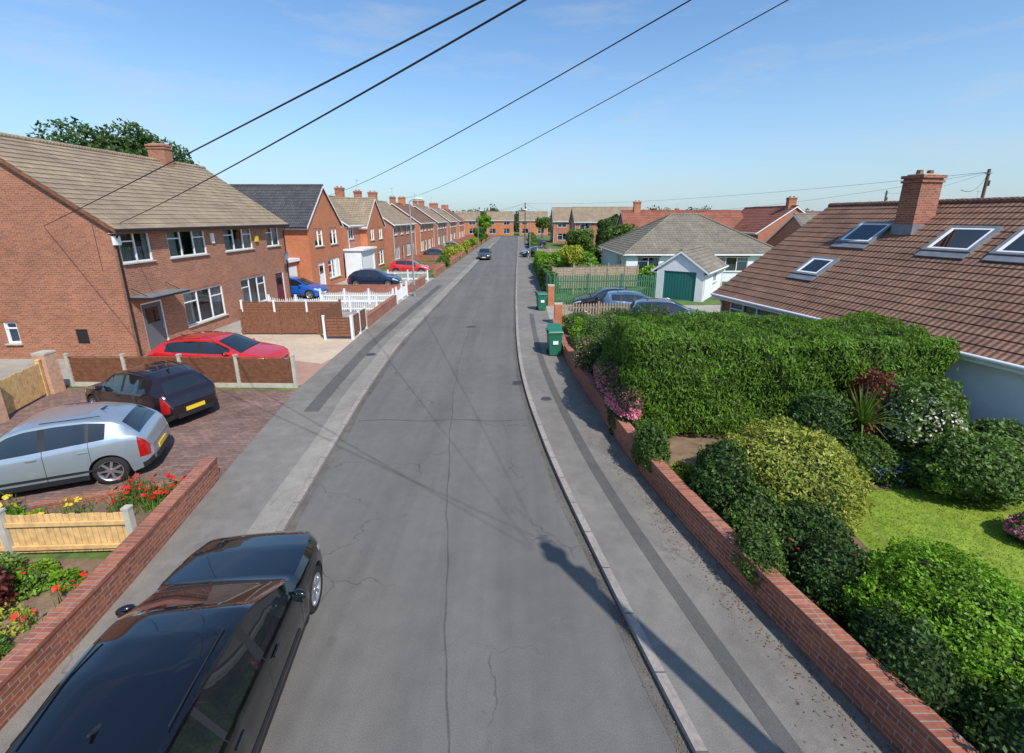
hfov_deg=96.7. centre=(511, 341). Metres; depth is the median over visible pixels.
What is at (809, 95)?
sky
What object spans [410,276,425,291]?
brick garden wall
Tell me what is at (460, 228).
walls
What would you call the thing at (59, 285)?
walls
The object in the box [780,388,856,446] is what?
dark shrub
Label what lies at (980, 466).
green shrub
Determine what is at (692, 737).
kerb
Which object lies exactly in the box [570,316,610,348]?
garden shrub
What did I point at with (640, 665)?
road channel
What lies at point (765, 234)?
walls
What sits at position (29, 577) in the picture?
garden plants
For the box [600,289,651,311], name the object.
parked car
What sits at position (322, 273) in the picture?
frames and gutters
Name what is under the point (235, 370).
wooden fence
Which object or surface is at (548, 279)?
green wooden fence
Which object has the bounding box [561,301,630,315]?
picket fence
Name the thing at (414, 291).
street lamp
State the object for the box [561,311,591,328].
garden shrub
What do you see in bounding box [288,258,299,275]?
garage annex
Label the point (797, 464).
variegated bush
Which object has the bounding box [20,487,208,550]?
flower bed soil
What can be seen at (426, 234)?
walls
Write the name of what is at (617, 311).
garden shrub
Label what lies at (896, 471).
blue flowering plant
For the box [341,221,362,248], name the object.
frames and gutters
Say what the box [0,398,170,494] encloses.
parked car
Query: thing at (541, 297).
wheelie bin
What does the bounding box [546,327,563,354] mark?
wheelie bin
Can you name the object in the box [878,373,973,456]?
white flowering shrub
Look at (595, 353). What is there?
garden shrub
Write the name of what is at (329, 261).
window glazing
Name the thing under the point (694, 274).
garage
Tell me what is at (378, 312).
brick garden wall
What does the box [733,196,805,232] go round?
roof
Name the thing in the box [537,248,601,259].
wooden fence
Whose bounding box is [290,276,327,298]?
parked car
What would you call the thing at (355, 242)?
walls
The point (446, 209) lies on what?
roof
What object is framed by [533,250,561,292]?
garden hedge
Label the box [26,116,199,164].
broadleaf tree
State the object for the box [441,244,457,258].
clipped bush
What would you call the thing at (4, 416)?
gate pillar
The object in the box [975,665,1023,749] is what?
bright green bush
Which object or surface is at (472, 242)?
clipped bush
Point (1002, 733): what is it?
green shrub
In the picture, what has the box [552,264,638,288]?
wooden fence
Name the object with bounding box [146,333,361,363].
gravel driveway
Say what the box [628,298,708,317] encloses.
parked car
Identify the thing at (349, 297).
white railing
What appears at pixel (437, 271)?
brick garden wall
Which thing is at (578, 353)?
garden shrub
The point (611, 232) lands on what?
garden tree
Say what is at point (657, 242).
bungalow
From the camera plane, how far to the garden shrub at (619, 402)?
11.70 m
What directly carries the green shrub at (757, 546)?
on the garden bed soil at (684, 446)
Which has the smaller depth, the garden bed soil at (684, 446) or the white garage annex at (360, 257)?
the garden bed soil at (684, 446)
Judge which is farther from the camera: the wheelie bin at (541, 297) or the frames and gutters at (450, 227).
the frames and gutters at (450, 227)
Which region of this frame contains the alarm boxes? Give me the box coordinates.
[111,233,258,244]
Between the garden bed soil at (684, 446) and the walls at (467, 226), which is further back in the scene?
the walls at (467, 226)
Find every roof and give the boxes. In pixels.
[0,132,287,228]
[229,184,341,226]
[328,186,361,224]
[331,197,384,226]
[353,180,414,224]
[389,188,433,222]
[413,200,447,221]
[429,197,456,221]
[441,205,464,220]
[455,211,479,220]
[486,211,513,220]
[519,211,547,220]
[550,207,571,220]
[569,207,632,221]
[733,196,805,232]
[804,211,821,212]
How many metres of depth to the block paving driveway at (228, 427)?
12.29 m
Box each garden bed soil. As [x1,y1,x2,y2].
[0,559,104,657]
[563,330,989,748]
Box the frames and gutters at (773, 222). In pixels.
[742,206,804,234]
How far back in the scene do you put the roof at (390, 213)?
60.62 m
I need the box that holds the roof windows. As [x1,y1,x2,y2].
[787,221,1023,280]
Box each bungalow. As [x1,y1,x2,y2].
[598,213,773,280]
[616,200,742,228]
[710,170,1023,439]
[765,213,818,246]
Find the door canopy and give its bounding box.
[130,282,189,299]
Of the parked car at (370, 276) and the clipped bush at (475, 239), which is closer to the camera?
the parked car at (370, 276)
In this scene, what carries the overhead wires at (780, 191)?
attached to the telegraph pole at (525, 226)
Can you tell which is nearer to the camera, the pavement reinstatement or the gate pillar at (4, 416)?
the gate pillar at (4, 416)
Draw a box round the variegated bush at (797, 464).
[719,414,877,532]
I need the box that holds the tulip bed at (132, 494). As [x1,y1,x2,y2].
[99,471,185,515]
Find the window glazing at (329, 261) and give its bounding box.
[314,229,339,276]
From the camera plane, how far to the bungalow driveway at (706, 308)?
28.78 m
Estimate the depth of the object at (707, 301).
31.97 m
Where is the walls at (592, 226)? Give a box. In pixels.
[569,212,597,245]
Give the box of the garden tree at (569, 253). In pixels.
[559,244,584,266]
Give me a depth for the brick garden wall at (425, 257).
62.05 m
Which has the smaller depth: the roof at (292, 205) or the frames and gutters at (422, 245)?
the roof at (292, 205)
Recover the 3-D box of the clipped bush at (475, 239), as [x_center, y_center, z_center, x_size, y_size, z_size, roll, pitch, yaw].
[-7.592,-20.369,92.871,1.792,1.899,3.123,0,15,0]
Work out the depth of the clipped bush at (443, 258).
53.47 m
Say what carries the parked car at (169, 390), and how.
on the block paving driveway at (228, 427)
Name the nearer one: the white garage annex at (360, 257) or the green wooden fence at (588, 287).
the green wooden fence at (588, 287)
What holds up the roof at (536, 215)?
on the frames and gutters at (540, 231)
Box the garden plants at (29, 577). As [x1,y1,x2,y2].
[0,551,99,656]
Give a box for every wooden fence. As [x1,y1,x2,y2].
[0,504,136,555]
[62,353,297,387]
[238,309,319,334]
[239,300,337,320]
[317,299,341,333]
[321,315,353,338]
[352,306,367,338]
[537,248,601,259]
[545,270,551,298]
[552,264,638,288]
[553,273,656,302]
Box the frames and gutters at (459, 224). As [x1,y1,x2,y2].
[442,209,464,238]
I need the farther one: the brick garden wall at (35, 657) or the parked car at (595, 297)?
the parked car at (595, 297)
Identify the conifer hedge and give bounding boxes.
[595,214,618,248]
[602,308,962,436]
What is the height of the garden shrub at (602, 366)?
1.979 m
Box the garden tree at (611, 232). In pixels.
[603,223,637,241]
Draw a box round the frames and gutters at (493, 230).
[486,212,509,233]
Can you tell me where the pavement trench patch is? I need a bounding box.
[530,314,803,752]
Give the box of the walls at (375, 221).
[348,202,386,268]
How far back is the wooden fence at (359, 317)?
22.69 m
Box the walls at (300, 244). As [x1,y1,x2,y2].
[284,190,345,283]
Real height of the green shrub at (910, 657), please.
1.236 m
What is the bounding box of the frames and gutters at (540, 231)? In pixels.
[522,221,547,233]
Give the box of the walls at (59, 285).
[0,158,291,358]
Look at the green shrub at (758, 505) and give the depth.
7.76 m
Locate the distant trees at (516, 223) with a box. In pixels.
[452,204,812,231]
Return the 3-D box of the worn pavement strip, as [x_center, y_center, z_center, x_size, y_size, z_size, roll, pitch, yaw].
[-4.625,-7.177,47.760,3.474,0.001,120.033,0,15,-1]
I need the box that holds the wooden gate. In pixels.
[0,359,49,413]
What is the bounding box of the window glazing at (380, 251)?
[370,228,382,263]
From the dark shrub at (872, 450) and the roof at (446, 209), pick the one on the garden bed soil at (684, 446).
the dark shrub at (872, 450)
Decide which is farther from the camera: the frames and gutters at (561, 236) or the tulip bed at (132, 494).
the frames and gutters at (561, 236)
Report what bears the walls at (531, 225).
on the ground at (515, 233)
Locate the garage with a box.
[651,245,728,301]
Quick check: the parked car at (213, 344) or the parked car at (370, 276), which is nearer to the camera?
the parked car at (213, 344)
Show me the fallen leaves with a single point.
(889, 748)
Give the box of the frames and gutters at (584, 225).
[569,208,596,237]
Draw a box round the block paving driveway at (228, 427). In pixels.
[0,388,295,508]
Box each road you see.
[260,237,689,752]
[492,236,549,236]
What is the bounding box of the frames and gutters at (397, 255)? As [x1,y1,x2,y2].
[383,217,416,259]
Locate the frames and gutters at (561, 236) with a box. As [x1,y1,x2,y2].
[550,208,568,242]
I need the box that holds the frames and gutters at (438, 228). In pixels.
[413,206,447,244]
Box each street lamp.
[409,198,422,295]
[523,209,530,261]
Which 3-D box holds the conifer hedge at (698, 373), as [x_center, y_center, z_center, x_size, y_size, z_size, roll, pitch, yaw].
[6.949,0.691,12.904,8.700,3.228,4.119,0,15,0]
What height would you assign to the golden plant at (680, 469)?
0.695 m
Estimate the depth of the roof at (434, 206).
106.89 m
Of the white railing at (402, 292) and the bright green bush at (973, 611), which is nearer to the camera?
the bright green bush at (973, 611)
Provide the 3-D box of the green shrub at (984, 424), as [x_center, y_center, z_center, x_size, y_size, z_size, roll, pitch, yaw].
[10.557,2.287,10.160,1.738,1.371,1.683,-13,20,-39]
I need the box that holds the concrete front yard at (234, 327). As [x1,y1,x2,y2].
[213,278,433,332]
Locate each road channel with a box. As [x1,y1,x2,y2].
[286,243,495,530]
[512,243,691,752]
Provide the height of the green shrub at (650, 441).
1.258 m
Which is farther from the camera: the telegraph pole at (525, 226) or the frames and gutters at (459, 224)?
the frames and gutters at (459, 224)
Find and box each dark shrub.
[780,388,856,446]
[841,431,897,480]
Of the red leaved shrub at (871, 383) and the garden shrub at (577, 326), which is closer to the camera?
the red leaved shrub at (871, 383)
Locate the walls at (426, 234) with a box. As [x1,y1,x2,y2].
[391,204,433,254]
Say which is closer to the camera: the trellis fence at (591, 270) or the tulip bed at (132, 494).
the tulip bed at (132, 494)
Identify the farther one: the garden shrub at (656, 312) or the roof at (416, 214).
the roof at (416, 214)
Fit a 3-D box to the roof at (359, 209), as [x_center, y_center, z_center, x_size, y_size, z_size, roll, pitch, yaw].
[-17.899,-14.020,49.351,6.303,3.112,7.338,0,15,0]
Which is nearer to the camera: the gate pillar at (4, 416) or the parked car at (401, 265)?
the gate pillar at (4, 416)
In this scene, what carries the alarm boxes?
attached to the walls at (59, 285)
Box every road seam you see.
[359,286,523,420]
[443,263,498,752]
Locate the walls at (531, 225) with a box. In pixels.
[519,221,547,234]
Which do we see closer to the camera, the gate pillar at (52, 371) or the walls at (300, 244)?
the gate pillar at (52, 371)
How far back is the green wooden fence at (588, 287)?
30.37 m
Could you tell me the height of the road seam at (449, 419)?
0.001 m
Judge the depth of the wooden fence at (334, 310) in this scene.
23.75 m
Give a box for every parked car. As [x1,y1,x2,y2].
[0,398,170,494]
[5,531,322,752]
[85,360,217,422]
[147,331,289,370]
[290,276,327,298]
[347,268,401,284]
[389,259,429,274]
[423,248,442,254]
[441,242,456,246]
[477,248,491,259]
[519,246,547,256]
[525,239,545,245]
[572,286,630,312]
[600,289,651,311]
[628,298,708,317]
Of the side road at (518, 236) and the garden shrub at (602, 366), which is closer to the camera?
the garden shrub at (602, 366)
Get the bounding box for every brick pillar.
[547,284,554,305]
[554,302,562,323]
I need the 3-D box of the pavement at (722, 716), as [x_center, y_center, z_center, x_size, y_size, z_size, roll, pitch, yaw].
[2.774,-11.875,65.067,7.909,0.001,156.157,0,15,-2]
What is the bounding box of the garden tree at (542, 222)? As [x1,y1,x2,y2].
[535,216,549,238]
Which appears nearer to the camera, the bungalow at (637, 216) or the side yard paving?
the side yard paving
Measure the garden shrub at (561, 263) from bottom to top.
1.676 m
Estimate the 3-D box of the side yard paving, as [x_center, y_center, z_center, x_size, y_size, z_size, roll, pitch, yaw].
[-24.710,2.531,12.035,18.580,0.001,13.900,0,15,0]
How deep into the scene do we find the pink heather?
8.10 m
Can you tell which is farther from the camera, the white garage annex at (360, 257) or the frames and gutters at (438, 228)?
the frames and gutters at (438, 228)
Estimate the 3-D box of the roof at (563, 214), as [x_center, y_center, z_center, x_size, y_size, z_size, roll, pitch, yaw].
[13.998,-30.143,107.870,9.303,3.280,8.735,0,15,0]
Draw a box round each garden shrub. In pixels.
[546,250,564,265]
[556,259,570,266]
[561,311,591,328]
[567,316,592,339]
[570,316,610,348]
[570,328,603,373]
[571,251,598,267]
[580,329,613,375]
[583,310,617,326]
[584,244,601,264]
[593,353,614,391]
[602,358,644,435]
[604,307,645,334]
[605,308,635,317]
[627,302,677,317]
[638,263,656,285]
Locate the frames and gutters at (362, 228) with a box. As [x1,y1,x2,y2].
[348,200,385,265]
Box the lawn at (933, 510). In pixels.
[841,489,1023,589]
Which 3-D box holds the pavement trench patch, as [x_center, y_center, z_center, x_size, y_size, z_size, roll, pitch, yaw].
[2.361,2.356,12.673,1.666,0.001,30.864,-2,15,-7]
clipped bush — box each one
[435,254,449,265]
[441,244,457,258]
[455,243,464,251]
[462,240,470,251]
[468,239,475,246]
[471,237,477,244]
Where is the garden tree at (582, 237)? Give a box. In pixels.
[565,228,594,249]
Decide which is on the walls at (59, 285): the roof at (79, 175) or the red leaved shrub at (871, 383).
the roof at (79, 175)
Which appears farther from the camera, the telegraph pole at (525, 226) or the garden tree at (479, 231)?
the garden tree at (479, 231)
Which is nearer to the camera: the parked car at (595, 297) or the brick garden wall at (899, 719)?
the brick garden wall at (899, 719)
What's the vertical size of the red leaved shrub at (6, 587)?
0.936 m
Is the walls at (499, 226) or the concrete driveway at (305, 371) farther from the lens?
the walls at (499, 226)
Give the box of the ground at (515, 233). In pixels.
[484,231,549,264]
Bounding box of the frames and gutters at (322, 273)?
[283,187,343,283]
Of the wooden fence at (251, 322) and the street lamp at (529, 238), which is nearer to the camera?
the wooden fence at (251, 322)
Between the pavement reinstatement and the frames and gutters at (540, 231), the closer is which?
the pavement reinstatement
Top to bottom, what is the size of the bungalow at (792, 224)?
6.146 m
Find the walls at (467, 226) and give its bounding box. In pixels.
[464,221,477,234]
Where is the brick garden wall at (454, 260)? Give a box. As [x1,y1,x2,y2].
[450,256,458,264]
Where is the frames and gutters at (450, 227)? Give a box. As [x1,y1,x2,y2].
[430,208,457,241]
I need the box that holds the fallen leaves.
[514,339,894,752]
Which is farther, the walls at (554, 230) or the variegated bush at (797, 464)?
the walls at (554, 230)
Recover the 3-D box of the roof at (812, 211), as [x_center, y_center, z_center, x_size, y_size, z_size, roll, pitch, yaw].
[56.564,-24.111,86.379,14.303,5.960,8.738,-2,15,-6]
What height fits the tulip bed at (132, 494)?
0.514 m
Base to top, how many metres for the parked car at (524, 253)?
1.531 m
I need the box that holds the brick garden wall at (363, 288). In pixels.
[322,284,410,292]
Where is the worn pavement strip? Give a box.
[246,243,493,533]
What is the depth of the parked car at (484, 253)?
63.47 m
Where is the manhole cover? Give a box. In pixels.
[541,397,551,400]
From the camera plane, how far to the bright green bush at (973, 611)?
5.55 m
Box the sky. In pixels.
[0,0,1023,217]
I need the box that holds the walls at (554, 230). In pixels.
[550,213,569,242]
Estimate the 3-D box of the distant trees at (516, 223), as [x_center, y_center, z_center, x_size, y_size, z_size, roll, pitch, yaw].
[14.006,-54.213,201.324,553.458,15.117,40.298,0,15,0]
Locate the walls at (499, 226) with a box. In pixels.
[487,221,512,234]
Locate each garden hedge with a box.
[528,232,539,246]
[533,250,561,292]
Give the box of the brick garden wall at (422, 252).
[419,251,463,255]
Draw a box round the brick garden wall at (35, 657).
[0,457,219,729]
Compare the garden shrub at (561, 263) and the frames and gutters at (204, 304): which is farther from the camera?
the garden shrub at (561, 263)
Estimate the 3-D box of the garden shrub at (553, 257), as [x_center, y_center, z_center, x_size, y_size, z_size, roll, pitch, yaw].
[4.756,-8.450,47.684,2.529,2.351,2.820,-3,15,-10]
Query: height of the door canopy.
0.473 m
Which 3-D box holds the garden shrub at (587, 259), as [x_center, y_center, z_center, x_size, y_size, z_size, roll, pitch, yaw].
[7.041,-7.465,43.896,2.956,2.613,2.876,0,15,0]
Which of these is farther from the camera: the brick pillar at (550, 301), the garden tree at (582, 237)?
the garden tree at (582, 237)
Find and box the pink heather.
[1002,511,1023,541]
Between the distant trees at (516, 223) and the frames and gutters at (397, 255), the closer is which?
the frames and gutters at (397, 255)
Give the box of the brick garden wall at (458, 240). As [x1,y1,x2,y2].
[454,239,483,241]
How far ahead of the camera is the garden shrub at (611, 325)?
17.90 m
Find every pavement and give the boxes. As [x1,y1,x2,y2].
[0,237,499,752]
[517,237,897,752]
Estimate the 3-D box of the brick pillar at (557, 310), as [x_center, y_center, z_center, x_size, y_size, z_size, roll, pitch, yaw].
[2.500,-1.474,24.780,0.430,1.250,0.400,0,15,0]
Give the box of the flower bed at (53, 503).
[30,477,181,510]
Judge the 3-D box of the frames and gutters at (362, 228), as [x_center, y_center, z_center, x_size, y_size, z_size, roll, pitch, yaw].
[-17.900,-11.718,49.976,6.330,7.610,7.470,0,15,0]
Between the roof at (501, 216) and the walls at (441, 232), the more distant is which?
the roof at (501, 216)
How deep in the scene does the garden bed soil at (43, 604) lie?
6.90 m
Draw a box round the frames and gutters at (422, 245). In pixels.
[390,203,435,250]
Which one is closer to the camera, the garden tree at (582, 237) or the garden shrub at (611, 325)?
the garden shrub at (611, 325)
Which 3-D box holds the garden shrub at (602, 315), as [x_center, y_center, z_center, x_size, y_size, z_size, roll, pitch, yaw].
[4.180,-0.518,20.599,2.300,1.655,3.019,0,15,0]
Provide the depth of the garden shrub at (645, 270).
38.23 m
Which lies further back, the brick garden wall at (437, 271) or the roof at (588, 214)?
the roof at (588, 214)
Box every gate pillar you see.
[0,391,9,423]
[30,350,65,393]
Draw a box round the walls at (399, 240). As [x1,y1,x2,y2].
[382,216,415,263]
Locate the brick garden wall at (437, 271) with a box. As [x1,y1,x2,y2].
[433,264,445,276]
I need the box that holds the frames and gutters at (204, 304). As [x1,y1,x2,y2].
[0,158,292,355]
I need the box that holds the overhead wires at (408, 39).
[44,0,787,225]
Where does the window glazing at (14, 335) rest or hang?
attached to the walls at (59, 285)
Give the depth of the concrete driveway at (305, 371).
17.40 m
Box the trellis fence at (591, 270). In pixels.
[573,263,625,294]
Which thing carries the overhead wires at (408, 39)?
attached to the telegraph pole
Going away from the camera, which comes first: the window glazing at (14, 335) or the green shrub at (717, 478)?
the green shrub at (717, 478)
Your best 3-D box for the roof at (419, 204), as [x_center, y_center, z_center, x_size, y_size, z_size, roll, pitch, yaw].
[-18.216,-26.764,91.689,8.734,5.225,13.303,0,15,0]
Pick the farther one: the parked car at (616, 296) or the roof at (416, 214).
the roof at (416, 214)
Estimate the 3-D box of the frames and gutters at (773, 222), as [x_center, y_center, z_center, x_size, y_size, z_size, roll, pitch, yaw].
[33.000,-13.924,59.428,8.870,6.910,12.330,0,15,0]
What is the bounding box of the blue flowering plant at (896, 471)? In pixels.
[868,449,923,487]
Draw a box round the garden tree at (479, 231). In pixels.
[472,226,484,236]
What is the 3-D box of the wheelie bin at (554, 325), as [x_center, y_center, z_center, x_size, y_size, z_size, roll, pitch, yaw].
[1.851,-0.206,19.959,0.620,1.128,0.810,2,15,6]
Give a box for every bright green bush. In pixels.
[836,532,1023,721]
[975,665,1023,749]
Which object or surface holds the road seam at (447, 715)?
on the road at (538, 659)
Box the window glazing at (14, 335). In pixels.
[6,323,20,341]
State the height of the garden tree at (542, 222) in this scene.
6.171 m
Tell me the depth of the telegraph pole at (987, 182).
34.02 m
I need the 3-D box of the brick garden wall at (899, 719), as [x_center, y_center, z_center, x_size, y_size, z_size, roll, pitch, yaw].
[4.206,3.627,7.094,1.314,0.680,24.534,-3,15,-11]
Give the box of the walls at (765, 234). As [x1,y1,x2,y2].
[747,208,802,241]
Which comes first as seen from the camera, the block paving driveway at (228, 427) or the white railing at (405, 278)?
the block paving driveway at (228, 427)
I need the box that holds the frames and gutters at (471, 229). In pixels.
[464,221,474,233]
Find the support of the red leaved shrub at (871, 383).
on the garden bed soil at (684, 446)
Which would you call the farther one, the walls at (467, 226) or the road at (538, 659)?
the walls at (467, 226)
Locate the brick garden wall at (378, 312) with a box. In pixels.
[364,295,396,327]
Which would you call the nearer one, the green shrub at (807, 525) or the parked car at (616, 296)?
the green shrub at (807, 525)
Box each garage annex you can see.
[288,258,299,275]
[343,246,376,277]
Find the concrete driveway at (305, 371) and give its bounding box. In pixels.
[69,359,330,384]
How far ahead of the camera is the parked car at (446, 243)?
80.58 m
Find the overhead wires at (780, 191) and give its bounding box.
[439,172,988,215]
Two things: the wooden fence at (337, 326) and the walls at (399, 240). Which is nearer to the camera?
the wooden fence at (337, 326)
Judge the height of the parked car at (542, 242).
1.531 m
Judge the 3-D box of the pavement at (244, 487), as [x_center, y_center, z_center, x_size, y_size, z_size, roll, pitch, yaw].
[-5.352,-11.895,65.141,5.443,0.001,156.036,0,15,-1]
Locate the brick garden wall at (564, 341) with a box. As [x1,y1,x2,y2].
[552,319,568,356]
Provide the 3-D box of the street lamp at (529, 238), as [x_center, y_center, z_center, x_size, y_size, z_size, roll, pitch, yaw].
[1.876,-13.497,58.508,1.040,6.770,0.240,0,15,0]
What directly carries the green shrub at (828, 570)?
on the garden bed soil at (684, 446)
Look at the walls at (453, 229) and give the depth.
103.74 m
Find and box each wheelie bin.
[536,291,547,309]
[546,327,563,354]
[547,323,561,328]
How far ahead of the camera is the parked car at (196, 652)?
4.70 m
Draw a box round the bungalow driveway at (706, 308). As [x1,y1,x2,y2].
[546,305,720,321]
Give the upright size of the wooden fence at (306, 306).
1.420 m
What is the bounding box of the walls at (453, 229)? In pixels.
[431,209,456,241]
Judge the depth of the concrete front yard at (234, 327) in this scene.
31.17 m
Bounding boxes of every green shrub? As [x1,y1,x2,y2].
[630,415,671,473]
[683,437,757,515]
[720,480,794,560]
[730,520,789,589]
[774,496,855,573]
[789,531,873,626]
[844,597,982,745]
[907,428,1023,507]
[953,679,1023,752]
[958,417,1023,459]
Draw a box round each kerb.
[275,238,499,531]
[515,251,708,752]
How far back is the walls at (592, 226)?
87.47 m
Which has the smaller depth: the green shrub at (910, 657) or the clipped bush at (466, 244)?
the green shrub at (910, 657)
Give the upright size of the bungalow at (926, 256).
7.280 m
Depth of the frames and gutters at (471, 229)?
152.41 m
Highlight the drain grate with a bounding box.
[512,381,522,384]
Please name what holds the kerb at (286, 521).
on the road at (538, 659)
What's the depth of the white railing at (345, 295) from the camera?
30.66 m
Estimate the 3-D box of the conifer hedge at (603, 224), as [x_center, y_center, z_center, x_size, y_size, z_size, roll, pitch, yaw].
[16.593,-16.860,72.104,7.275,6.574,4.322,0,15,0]
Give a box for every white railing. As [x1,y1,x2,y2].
[267,294,377,311]
[319,288,393,303]
[347,270,428,280]
[395,280,407,302]
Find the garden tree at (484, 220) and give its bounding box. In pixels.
[476,214,491,229]
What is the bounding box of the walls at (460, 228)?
[443,210,463,238]
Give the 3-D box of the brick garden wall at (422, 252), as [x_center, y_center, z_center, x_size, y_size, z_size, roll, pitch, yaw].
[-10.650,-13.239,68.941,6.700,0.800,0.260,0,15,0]
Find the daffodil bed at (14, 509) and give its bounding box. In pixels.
[0,491,95,514]
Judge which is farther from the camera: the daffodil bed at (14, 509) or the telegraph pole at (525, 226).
the telegraph pole at (525, 226)
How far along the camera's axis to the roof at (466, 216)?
153.32 m
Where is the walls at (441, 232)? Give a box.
[414,207,446,246]
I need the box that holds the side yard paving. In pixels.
[0,359,70,385]
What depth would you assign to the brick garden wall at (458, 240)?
109.35 m
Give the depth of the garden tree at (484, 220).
122.37 m
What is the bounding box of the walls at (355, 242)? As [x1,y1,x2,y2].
[341,220,360,277]
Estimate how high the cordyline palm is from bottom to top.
2.130 m
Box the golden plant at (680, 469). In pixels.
[669,459,693,486]
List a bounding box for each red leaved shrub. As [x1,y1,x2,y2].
[0,563,19,607]
[845,367,899,443]
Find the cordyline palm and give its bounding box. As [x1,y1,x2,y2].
[840,383,913,438]
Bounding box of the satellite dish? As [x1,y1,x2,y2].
[282,251,288,259]
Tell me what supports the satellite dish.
attached to the walls at (59, 285)
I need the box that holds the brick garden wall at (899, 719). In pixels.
[564,344,978,752]
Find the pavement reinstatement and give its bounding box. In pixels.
[303,285,442,411]
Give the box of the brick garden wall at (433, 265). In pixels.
[388,263,444,268]
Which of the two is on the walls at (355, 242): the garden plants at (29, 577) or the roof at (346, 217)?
the roof at (346, 217)
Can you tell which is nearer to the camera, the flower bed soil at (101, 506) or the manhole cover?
the flower bed soil at (101, 506)
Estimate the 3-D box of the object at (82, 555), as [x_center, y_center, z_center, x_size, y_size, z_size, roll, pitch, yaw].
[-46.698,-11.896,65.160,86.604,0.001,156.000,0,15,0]
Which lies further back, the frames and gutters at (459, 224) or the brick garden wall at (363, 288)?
the frames and gutters at (459, 224)
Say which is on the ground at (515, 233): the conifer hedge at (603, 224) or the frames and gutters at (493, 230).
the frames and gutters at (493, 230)
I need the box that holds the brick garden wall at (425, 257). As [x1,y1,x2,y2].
[409,255,457,259]
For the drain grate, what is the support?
on the road at (538, 659)
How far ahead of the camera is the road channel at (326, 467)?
12.23 m
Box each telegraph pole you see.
[524,202,525,244]
[980,169,991,197]
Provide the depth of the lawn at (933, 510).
8.57 m
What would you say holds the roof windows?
in the bungalow at (926, 256)
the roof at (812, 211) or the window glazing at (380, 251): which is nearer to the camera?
the window glazing at (380, 251)
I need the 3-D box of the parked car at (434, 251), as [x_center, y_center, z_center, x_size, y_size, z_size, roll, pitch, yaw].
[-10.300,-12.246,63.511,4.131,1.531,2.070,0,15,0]

